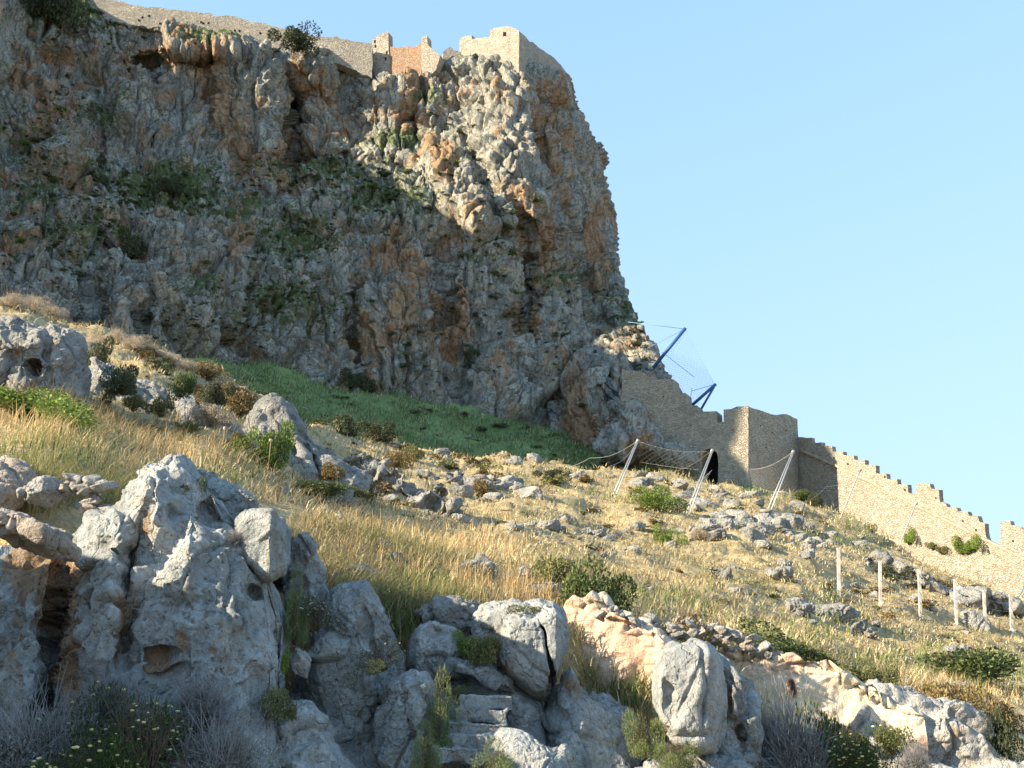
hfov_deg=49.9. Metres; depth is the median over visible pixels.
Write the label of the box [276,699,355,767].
rock outcrop
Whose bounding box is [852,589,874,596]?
shrub
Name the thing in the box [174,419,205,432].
shrub
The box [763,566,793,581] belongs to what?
boulder
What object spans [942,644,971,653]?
boulder
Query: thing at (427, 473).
boulder
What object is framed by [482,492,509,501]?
slope rock
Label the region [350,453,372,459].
shrub
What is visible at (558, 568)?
shrub
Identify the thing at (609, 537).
slope rock
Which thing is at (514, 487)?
slope rock
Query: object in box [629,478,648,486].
slope rock
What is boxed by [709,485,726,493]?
slope rock
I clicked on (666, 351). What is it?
rockfall barrier
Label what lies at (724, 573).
boulder
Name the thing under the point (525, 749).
boulder
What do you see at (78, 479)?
rubble stone
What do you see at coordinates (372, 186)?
shrub
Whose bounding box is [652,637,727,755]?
boulder
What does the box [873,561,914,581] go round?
shrub
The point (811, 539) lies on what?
slope rock
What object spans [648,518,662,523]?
shrub
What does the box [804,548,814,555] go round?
slope rock
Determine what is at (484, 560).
boulder
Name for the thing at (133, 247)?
shrub
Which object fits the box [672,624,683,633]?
rubble stone
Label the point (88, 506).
rubble stone
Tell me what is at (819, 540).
slope rock
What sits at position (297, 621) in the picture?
shrub
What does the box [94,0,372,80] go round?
rampart wall
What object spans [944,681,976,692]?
boulder
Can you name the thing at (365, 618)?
rock outcrop
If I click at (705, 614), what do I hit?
shrub
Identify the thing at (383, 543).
boulder
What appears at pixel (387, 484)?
shrub
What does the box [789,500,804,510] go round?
slope rock
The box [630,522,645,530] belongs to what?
slope rock
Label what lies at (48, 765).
shrub
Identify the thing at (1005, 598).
boulder
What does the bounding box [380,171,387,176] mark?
shrub
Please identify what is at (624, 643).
rock
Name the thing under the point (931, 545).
shrub
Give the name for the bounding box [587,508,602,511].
shrub
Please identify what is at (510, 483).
slope rock
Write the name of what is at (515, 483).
slope rock
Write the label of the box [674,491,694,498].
slope rock
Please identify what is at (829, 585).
shrub
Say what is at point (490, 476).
slope rock
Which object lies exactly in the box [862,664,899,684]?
shrub
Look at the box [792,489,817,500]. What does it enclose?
shrub
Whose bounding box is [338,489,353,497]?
slope rock
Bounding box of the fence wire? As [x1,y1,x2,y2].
[840,551,1009,627]
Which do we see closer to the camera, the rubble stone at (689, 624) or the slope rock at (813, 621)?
the rubble stone at (689, 624)
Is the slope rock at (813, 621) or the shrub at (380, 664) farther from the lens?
the slope rock at (813, 621)
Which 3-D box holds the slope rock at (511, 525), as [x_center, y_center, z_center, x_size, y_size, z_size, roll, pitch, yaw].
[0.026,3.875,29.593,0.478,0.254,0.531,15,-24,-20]
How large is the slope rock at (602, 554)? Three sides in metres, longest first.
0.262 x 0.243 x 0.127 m
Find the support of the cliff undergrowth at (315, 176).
on the cliff
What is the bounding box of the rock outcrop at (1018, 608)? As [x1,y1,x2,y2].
[911,566,1023,618]
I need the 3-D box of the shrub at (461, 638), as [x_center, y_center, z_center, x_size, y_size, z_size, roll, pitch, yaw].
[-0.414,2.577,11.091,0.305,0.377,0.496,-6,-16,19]
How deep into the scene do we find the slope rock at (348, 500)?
21.75 m
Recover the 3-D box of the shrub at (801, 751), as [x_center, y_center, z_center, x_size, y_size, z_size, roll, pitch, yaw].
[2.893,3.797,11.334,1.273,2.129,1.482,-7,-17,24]
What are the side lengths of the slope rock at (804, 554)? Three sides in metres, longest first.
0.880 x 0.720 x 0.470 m
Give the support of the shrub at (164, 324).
on the cliff
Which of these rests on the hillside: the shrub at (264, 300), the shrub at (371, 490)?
the shrub at (371, 490)
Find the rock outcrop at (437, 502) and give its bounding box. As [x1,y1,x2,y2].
[406,490,462,513]
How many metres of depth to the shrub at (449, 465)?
66.04 m
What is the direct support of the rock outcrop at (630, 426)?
on the green slope
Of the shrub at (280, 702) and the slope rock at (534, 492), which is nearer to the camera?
the shrub at (280, 702)
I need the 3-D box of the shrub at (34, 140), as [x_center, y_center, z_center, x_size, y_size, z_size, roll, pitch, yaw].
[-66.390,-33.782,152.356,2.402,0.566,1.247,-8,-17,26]
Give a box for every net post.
[612,439,639,496]
[686,449,713,514]
[759,450,794,514]
[841,468,861,515]
[894,502,917,550]
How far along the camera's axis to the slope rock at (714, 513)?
66.57 m
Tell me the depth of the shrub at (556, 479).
68.12 m
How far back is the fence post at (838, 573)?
40.99 m
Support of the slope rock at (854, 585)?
on the hillside
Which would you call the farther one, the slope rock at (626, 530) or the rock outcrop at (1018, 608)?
the rock outcrop at (1018, 608)
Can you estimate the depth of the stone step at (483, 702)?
10.27 m
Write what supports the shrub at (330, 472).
on the hillside
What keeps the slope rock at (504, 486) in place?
on the hillside
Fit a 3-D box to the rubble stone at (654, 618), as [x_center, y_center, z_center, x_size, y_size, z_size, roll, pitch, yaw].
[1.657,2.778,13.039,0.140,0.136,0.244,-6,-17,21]
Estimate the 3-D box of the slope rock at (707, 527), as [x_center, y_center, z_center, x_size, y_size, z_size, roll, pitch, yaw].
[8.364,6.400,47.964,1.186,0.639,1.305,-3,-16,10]
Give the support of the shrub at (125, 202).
on the cliff
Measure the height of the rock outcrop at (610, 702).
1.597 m
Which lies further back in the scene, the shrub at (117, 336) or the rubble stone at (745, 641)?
the shrub at (117, 336)
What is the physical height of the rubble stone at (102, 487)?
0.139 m
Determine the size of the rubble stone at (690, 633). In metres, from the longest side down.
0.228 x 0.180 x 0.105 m
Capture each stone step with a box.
[431,744,501,766]
[439,732,495,749]
[446,720,507,733]
[455,707,508,724]
[458,694,512,711]
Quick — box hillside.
[0,304,1023,760]
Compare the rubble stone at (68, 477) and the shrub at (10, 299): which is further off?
the shrub at (10, 299)
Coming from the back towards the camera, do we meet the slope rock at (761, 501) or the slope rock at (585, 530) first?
the slope rock at (761, 501)
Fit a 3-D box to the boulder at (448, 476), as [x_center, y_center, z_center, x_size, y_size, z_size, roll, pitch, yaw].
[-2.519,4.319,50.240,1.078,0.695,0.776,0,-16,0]
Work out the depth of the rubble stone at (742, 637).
14.55 m
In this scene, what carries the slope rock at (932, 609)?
on the hillside
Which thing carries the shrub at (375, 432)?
on the hillside
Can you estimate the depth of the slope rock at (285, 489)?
19.27 m
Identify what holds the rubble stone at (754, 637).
on the rubble stone
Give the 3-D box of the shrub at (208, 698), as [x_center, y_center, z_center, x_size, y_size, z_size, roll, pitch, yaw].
[-2.410,2.497,8.698,1.310,0.722,0.849,-2,-16,7]
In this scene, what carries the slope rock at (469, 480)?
on the hillside
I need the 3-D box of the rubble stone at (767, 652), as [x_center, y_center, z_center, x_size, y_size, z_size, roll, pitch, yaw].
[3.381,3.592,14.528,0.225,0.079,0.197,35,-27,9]
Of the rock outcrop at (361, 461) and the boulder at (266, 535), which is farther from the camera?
the rock outcrop at (361, 461)
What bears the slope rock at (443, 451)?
on the hillside
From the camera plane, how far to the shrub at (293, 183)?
157.80 m
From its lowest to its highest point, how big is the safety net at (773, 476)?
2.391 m
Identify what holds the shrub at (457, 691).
on the stone step at (483, 702)
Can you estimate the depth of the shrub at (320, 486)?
20.53 m
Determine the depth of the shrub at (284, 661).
9.67 m
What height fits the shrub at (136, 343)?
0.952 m
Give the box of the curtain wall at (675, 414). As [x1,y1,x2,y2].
[622,369,741,483]
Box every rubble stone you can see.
[56,484,72,493]
[62,473,75,481]
[69,475,82,493]
[74,482,84,490]
[74,499,82,508]
[75,487,92,497]
[75,506,84,513]
[76,497,92,512]
[81,475,101,486]
[82,503,98,510]
[86,496,101,505]
[89,481,119,492]
[95,479,115,489]
[96,503,112,510]
[592,609,604,617]
[593,599,606,608]
[607,606,614,611]
[613,605,619,613]
[615,610,625,621]
[625,616,640,627]
[638,617,653,624]
[644,613,658,622]
[664,622,681,637]
[667,631,683,638]
[668,635,677,640]
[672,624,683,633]
[680,629,688,637]
[685,617,695,627]
[685,628,697,640]
[693,626,705,638]
[709,634,718,645]
[710,623,720,627]
[713,625,726,633]
[714,634,722,647]
[721,638,730,644]
[722,634,731,640]
[726,632,738,638]
[730,630,739,638]
[734,632,744,644]
[737,641,754,650]
[743,639,752,644]
[745,633,761,642]
[752,647,756,655]
[756,640,771,658]
[764,651,773,659]
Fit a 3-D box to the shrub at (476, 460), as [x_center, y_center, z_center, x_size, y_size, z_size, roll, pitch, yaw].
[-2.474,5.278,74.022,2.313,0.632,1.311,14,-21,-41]
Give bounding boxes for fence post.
[836,548,840,597]
[878,561,881,606]
[917,569,921,618]
[953,579,957,624]
[982,590,986,617]
[1008,595,1013,635]
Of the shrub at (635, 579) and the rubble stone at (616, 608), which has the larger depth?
the shrub at (635, 579)
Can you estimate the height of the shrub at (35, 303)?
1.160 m
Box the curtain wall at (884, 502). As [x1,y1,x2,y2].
[798,437,1023,600]
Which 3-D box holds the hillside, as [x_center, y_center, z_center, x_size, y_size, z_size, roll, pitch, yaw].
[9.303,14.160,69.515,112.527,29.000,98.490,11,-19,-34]
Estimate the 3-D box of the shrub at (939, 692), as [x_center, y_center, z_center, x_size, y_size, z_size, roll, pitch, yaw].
[6.672,4.735,16.908,1.104,0.945,1.603,11,-19,-34]
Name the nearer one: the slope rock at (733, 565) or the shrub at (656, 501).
the slope rock at (733, 565)
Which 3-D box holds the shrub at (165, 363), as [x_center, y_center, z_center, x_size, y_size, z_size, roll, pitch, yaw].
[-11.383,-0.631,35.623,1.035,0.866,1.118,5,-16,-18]
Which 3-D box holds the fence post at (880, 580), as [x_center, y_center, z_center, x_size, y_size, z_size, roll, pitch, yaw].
[14.585,8.085,43.551,0.273,2.140,0.120,0,-16,0]
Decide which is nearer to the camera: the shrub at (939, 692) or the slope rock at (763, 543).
the shrub at (939, 692)
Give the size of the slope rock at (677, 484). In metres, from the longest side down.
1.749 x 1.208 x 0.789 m
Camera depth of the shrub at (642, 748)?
10.34 m
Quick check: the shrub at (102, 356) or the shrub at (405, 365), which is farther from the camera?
the shrub at (405, 365)
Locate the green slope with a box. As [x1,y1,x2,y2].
[183,357,759,490]
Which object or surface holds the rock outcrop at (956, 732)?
on the hillside
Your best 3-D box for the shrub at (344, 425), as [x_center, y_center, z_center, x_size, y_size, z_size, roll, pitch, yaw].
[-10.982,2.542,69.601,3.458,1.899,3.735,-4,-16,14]
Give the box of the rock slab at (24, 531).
[0,507,81,561]
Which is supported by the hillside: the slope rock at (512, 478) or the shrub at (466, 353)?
the slope rock at (512, 478)
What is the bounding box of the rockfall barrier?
[630,322,716,408]
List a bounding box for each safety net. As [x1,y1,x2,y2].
[639,444,707,469]
[664,470,711,514]
[750,454,799,497]
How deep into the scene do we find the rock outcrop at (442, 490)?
37.53 m
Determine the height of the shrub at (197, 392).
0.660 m
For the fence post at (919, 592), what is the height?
2.292 m
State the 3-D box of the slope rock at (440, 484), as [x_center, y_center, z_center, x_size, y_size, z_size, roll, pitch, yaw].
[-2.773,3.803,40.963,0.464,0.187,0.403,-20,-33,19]
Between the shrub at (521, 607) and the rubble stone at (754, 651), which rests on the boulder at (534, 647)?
the shrub at (521, 607)
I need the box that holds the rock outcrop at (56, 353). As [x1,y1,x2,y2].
[0,314,92,407]
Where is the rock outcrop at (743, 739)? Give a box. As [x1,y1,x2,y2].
[714,653,794,767]
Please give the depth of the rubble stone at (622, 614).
12.79 m
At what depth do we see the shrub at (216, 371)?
44.26 m
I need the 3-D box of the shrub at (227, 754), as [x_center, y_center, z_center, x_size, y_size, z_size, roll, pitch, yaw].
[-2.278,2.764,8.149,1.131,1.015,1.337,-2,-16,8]
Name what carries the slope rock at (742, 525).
on the hillside
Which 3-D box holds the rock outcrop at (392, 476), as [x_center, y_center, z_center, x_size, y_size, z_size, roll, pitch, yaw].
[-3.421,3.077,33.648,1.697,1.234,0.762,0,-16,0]
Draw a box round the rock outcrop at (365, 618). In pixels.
[302,579,405,722]
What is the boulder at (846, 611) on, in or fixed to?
on the hillside
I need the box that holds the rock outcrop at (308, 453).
[242,393,373,502]
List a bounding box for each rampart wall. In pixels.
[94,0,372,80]
[442,47,460,69]
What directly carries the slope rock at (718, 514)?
on the hillside
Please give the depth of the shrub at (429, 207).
151.26 m
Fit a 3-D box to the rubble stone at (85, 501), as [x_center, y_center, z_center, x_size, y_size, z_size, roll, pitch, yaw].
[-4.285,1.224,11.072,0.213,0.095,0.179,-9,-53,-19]
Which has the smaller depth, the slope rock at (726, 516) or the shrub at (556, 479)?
the slope rock at (726, 516)
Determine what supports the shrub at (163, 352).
on the hillside
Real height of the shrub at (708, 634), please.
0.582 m
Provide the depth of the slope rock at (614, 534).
39.00 m
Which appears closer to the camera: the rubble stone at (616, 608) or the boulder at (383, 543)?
the rubble stone at (616, 608)
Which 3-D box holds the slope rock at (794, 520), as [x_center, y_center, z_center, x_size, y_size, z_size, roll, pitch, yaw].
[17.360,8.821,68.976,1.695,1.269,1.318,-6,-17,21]
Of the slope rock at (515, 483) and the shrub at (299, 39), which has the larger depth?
the shrub at (299, 39)
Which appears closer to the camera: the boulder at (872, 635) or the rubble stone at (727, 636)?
the rubble stone at (727, 636)
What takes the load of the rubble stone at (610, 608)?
on the rock at (624, 643)
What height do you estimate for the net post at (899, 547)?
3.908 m
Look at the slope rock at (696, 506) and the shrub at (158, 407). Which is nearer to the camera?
the shrub at (158, 407)
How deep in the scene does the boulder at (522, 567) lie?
16.49 m
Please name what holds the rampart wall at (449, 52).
on the cliff
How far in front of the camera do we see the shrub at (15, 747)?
8.01 m
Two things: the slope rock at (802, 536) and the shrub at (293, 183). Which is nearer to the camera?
the slope rock at (802, 536)
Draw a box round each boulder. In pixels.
[0,455,37,511]
[16,475,73,507]
[197,468,258,518]
[233,508,290,583]
[279,532,328,623]
[287,647,311,678]
[337,562,376,582]
[371,669,444,767]
[374,537,391,549]
[387,551,407,564]
[406,621,463,684]
[412,595,479,637]
[415,469,440,480]
[440,657,514,692]
[445,471,463,480]
[456,554,494,575]
[467,600,506,669]
[485,726,575,767]
[493,598,570,701]
[516,564,539,579]
[532,581,560,596]
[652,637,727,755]
[710,567,732,580]
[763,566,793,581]
[784,597,815,616]
[813,602,860,621]
[849,619,870,636]
[864,631,877,637]
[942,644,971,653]
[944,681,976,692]
[960,610,990,631]
[992,590,1017,601]
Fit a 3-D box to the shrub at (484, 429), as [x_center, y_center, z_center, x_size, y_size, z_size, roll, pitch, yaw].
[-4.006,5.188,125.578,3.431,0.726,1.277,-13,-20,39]
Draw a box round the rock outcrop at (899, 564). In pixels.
[893,560,915,577]
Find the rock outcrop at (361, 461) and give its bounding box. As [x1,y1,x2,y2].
[343,453,390,476]
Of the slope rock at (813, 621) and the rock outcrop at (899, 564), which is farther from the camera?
the rock outcrop at (899, 564)
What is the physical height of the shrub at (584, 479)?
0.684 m
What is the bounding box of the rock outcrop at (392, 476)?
[373,465,424,498]
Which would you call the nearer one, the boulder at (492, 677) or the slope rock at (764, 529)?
the boulder at (492, 677)
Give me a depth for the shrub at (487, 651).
10.71 m
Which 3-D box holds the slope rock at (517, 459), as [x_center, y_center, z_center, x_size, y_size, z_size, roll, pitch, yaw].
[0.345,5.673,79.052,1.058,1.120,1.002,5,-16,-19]
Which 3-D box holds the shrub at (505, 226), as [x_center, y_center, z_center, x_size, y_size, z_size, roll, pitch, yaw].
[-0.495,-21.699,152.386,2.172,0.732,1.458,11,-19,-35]
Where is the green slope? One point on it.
(373, 401)
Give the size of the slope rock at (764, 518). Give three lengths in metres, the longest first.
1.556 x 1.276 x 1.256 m
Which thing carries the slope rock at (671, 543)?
on the hillside
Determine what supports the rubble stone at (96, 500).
on the rubble stone at (88, 506)
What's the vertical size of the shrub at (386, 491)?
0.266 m
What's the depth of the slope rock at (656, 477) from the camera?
83.53 m
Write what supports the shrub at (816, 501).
on the hillside
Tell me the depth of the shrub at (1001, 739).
14.14 m
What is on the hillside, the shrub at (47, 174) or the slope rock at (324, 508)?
the slope rock at (324, 508)
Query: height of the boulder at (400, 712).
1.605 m
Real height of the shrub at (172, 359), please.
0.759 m
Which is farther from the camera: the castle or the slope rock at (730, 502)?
the castle
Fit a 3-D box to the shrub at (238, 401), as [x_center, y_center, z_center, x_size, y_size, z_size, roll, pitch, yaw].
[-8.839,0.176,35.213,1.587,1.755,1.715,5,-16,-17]
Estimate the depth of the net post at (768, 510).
67.38 m
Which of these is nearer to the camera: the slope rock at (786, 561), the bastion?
the slope rock at (786, 561)
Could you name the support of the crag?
on the hillside
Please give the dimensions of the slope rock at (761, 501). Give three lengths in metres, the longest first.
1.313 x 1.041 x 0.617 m
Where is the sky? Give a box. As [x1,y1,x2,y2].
[116,0,1023,543]
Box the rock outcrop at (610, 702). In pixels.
[588,691,673,766]
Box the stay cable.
[561,442,636,499]
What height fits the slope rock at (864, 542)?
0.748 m
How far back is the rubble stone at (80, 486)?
11.07 m
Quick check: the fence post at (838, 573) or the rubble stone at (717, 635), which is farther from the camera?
the fence post at (838, 573)
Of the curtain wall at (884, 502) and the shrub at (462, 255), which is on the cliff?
the shrub at (462, 255)
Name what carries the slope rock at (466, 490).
on the hillside
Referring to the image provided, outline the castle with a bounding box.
[459,26,565,73]
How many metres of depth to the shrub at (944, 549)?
102.77 m
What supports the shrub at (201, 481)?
on the crag
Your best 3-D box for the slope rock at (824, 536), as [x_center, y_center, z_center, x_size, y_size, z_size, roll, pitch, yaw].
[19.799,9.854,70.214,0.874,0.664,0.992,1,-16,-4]
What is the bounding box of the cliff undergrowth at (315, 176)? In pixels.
[0,12,648,396]
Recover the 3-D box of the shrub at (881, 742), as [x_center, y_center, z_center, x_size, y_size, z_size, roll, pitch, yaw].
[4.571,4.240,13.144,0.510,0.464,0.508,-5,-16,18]
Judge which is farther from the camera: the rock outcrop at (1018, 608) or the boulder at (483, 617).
the rock outcrop at (1018, 608)
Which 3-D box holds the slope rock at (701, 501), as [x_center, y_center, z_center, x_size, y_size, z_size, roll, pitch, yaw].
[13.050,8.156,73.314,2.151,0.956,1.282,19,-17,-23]
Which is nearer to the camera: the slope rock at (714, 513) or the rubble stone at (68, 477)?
the rubble stone at (68, 477)
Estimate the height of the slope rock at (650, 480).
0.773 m
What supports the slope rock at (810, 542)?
on the hillside
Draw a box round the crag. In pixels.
[0,454,289,767]
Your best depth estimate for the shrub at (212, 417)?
21.39 m
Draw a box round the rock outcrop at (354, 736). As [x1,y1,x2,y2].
[290,676,380,767]
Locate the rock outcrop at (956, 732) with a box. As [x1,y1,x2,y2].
[844,678,1023,767]
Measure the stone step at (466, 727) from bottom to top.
0.172 m
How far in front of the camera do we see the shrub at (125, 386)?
21.28 m
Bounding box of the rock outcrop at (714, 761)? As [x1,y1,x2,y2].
[634,753,752,767]
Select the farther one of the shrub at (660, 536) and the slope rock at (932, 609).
the slope rock at (932, 609)
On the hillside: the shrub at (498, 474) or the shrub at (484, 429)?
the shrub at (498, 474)
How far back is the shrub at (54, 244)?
123.81 m
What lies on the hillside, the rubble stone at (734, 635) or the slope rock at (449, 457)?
the slope rock at (449, 457)
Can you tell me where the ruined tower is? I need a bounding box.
[372,32,443,81]
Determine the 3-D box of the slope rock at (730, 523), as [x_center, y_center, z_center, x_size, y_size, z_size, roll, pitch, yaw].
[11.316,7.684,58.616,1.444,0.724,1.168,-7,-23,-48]
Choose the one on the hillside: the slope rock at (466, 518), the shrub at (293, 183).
the slope rock at (466, 518)
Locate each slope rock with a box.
[279,487,290,494]
[316,504,330,514]
[333,496,357,506]
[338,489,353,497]
[382,494,399,502]
[432,482,443,486]
[435,448,450,454]
[442,455,452,462]
[446,475,463,483]
[447,484,473,497]
[450,482,460,487]
[451,513,470,523]
[460,476,476,485]
[475,474,490,480]
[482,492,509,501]
[486,482,495,492]
[487,474,496,480]
[493,478,501,483]
[496,483,508,489]
[499,475,523,483]
[501,481,513,486]
[502,458,513,464]
[504,522,520,530]
[509,484,524,490]
[512,456,522,464]
[512,486,543,500]
[513,481,527,486]
[523,522,534,527]
[526,453,542,462]
[537,519,560,531]
[558,526,567,532]
[561,515,571,524]
[569,470,586,479]
[581,527,591,533]
[591,528,605,536]
[599,552,606,557]
[603,535,612,540]
[610,531,621,537]
[621,528,631,533]
[627,545,641,553]
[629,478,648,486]
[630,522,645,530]
[636,470,646,476]
[640,477,654,484]
[646,472,665,481]
[663,540,677,547]
[669,478,687,489]
[673,528,684,533]
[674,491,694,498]
[688,504,701,510]
[691,523,716,532]
[695,498,719,508]
[698,517,715,522]
[703,519,715,523]
[703,529,721,540]
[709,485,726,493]
[709,511,725,516]
[711,492,728,497]
[711,515,734,518]
[714,512,727,517]
[714,518,727,522]
[715,527,726,539]
[718,518,734,530]
[723,498,741,506]
[726,509,752,522]
[726,563,739,568]
[728,587,742,596]
[734,523,746,530]
[739,493,745,498]
[741,527,765,541]
[745,490,762,497]
[747,521,769,538]
[751,498,764,506]
[754,513,773,523]
[754,540,772,548]
[765,523,775,533]
[767,512,781,517]
[771,517,791,528]
[776,515,802,530]
[777,558,791,566]
[778,528,793,532]
[782,513,804,523]
[783,531,793,536]
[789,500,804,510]
[791,533,808,540]
[799,551,814,558]
[802,541,816,548]
[803,524,814,529]
[803,537,816,542]
[803,544,813,548]
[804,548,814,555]
[807,619,818,623]
[812,536,823,544]
[817,532,828,540]
[817,541,828,548]
[826,539,836,544]
[827,531,837,537]
[850,582,859,587]
[852,540,867,548]
[867,591,878,597]
[871,621,880,626]
[910,595,917,600]
[926,607,936,611]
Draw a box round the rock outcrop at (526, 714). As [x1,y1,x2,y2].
[437,679,546,767]
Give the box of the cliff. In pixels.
[0,0,682,448]
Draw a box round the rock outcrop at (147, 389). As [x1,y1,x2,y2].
[89,356,245,436]
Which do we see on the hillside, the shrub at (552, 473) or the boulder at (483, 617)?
the shrub at (552, 473)
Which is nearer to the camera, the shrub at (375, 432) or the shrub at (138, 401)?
the shrub at (138, 401)
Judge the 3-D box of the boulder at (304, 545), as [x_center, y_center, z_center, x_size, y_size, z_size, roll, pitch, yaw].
[-2.116,1.965,10.985,0.541,0.909,0.637,-5,-16,16]
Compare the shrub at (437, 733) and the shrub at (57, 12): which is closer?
the shrub at (437, 733)
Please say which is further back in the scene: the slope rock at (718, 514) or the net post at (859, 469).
the net post at (859, 469)
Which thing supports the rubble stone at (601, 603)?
on the rock at (624, 643)
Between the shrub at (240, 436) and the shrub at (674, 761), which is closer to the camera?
the shrub at (674, 761)
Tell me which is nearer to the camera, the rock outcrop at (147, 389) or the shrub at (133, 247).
the rock outcrop at (147, 389)
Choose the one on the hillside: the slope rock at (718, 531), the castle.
the slope rock at (718, 531)
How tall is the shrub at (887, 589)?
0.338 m
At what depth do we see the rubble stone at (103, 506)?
11.05 m
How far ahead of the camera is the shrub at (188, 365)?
42.23 m
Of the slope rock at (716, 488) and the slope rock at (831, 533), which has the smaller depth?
the slope rock at (831, 533)
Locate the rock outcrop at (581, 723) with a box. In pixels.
[541,667,640,767]
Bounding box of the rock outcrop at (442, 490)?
[423,485,447,496]
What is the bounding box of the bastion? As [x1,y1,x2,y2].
[736,406,797,496]
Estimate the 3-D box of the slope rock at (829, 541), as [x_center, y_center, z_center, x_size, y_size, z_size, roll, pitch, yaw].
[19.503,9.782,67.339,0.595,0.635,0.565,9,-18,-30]
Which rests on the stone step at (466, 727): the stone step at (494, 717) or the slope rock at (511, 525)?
the stone step at (494, 717)
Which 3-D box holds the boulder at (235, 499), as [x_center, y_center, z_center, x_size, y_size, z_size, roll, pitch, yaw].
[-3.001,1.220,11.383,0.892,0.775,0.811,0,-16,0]
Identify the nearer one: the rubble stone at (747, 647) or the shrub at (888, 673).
the rubble stone at (747, 647)
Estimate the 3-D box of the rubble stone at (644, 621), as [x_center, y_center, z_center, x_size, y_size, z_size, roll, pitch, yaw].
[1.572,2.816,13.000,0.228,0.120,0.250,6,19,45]
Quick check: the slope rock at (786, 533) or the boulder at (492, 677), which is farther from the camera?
the slope rock at (786, 533)
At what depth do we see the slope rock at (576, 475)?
75.00 m
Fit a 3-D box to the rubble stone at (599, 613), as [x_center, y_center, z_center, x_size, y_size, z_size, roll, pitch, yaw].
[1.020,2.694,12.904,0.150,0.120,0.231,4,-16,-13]
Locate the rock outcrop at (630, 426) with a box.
[592,398,697,474]
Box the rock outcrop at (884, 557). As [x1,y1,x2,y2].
[864,549,893,573]
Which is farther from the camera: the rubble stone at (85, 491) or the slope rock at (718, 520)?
the slope rock at (718, 520)
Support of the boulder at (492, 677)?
on the rock outcrop at (526, 714)
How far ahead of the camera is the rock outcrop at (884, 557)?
58.60 m
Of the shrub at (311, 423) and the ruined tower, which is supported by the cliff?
the ruined tower
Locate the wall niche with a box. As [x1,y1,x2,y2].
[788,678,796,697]
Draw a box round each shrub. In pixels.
[0,285,34,313]
[0,370,100,430]
[0,661,140,767]
[17,140,30,145]
[20,732,119,767]
[21,291,52,316]
[23,0,90,29]
[28,189,40,194]
[29,137,39,142]
[40,171,56,177]
[41,300,68,319]
[47,177,57,182]
[49,648,149,749]
[51,241,58,247]
[57,669,207,767]
[70,271,86,276]
[86,335,114,366]
[90,323,129,344]
[93,391,112,412]
[99,359,138,396]
[113,653,293,736]
[117,200,128,204]
[118,226,148,259]
[119,327,153,350]
[121,394,146,411]
[137,335,168,356]
[139,348,161,358]
[141,696,288,767]
[143,176,157,180]
[144,353,176,375]
[145,395,174,417]
[145,423,161,432]
[146,173,184,195]
[157,351,182,364]
[160,322,171,326]
[165,367,196,402]
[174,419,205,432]
[176,356,198,371]
[179,397,236,429]
[180,474,206,495]
[192,356,229,384]
[193,378,209,404]
[200,381,235,405]
[202,260,210,264]
[218,369,258,417]
[225,425,252,448]
[225,527,248,546]
[226,413,296,472]
[259,297,269,302]
[260,683,296,722]
[267,19,322,58]
[280,645,289,673]
[282,559,310,645]
[287,181,295,186]
[291,471,349,497]
[291,588,344,637]
[307,422,330,424]
[309,218,321,222]
[310,410,370,438]
[318,452,344,480]
[326,156,334,162]
[338,367,364,388]
[339,149,350,154]
[340,482,370,498]
[340,634,405,687]
[347,508,385,520]
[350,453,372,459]
[356,421,396,442]
[359,375,392,393]
[366,471,384,501]
[368,184,378,188]
[378,481,395,492]
[378,485,392,494]
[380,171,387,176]
[383,442,416,469]
[391,442,412,449]
[392,501,413,505]
[396,443,424,461]
[399,362,410,367]
[402,168,412,173]
[409,717,443,767]
[418,665,461,751]
[419,406,436,410]
[422,204,433,210]
[431,454,442,459]
[435,458,459,470]
[447,685,466,701]
[451,628,479,657]
[452,454,471,458]
[456,128,465,135]
[458,252,468,257]
[462,631,500,665]
[463,339,477,366]
[463,456,490,464]
[467,462,503,469]
[470,471,496,497]
[470,736,518,767]
[471,472,504,477]
[477,426,487,431]
[477,468,488,473]
[487,267,507,275]
[488,294,496,299]
[490,423,509,427]
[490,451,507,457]
[502,208,518,214]
[502,223,513,229]
[507,604,540,613]
[531,553,587,584]
[532,466,572,481]
[539,474,565,483]
[558,550,639,611]
[578,474,594,482]
[580,545,604,550]
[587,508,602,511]
[603,524,614,527]
[610,574,646,583]
[621,689,665,760]
[627,485,689,512]
[630,506,650,511]
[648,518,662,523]
[652,521,688,545]
[652,724,701,767]
[663,607,714,641]
[687,524,716,540]
[690,611,708,616]
[716,598,740,602]
[727,507,743,509]
[735,616,841,665]
[747,674,793,767]
[755,648,844,767]
[786,510,807,516]
[790,692,877,767]
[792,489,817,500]
[805,492,823,506]
[815,713,902,767]
[821,582,833,590]
[831,658,899,685]
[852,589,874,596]
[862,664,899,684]
[868,523,877,530]
[869,586,895,591]
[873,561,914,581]
[873,721,916,754]
[877,634,1021,683]
[879,611,899,617]
[893,727,935,767]
[903,524,915,543]
[905,599,937,607]
[906,574,953,588]
[917,667,998,715]
[924,542,938,549]
[935,544,948,554]
[951,535,971,554]
[965,532,980,550]
[977,697,1023,761]
[978,682,1023,735]

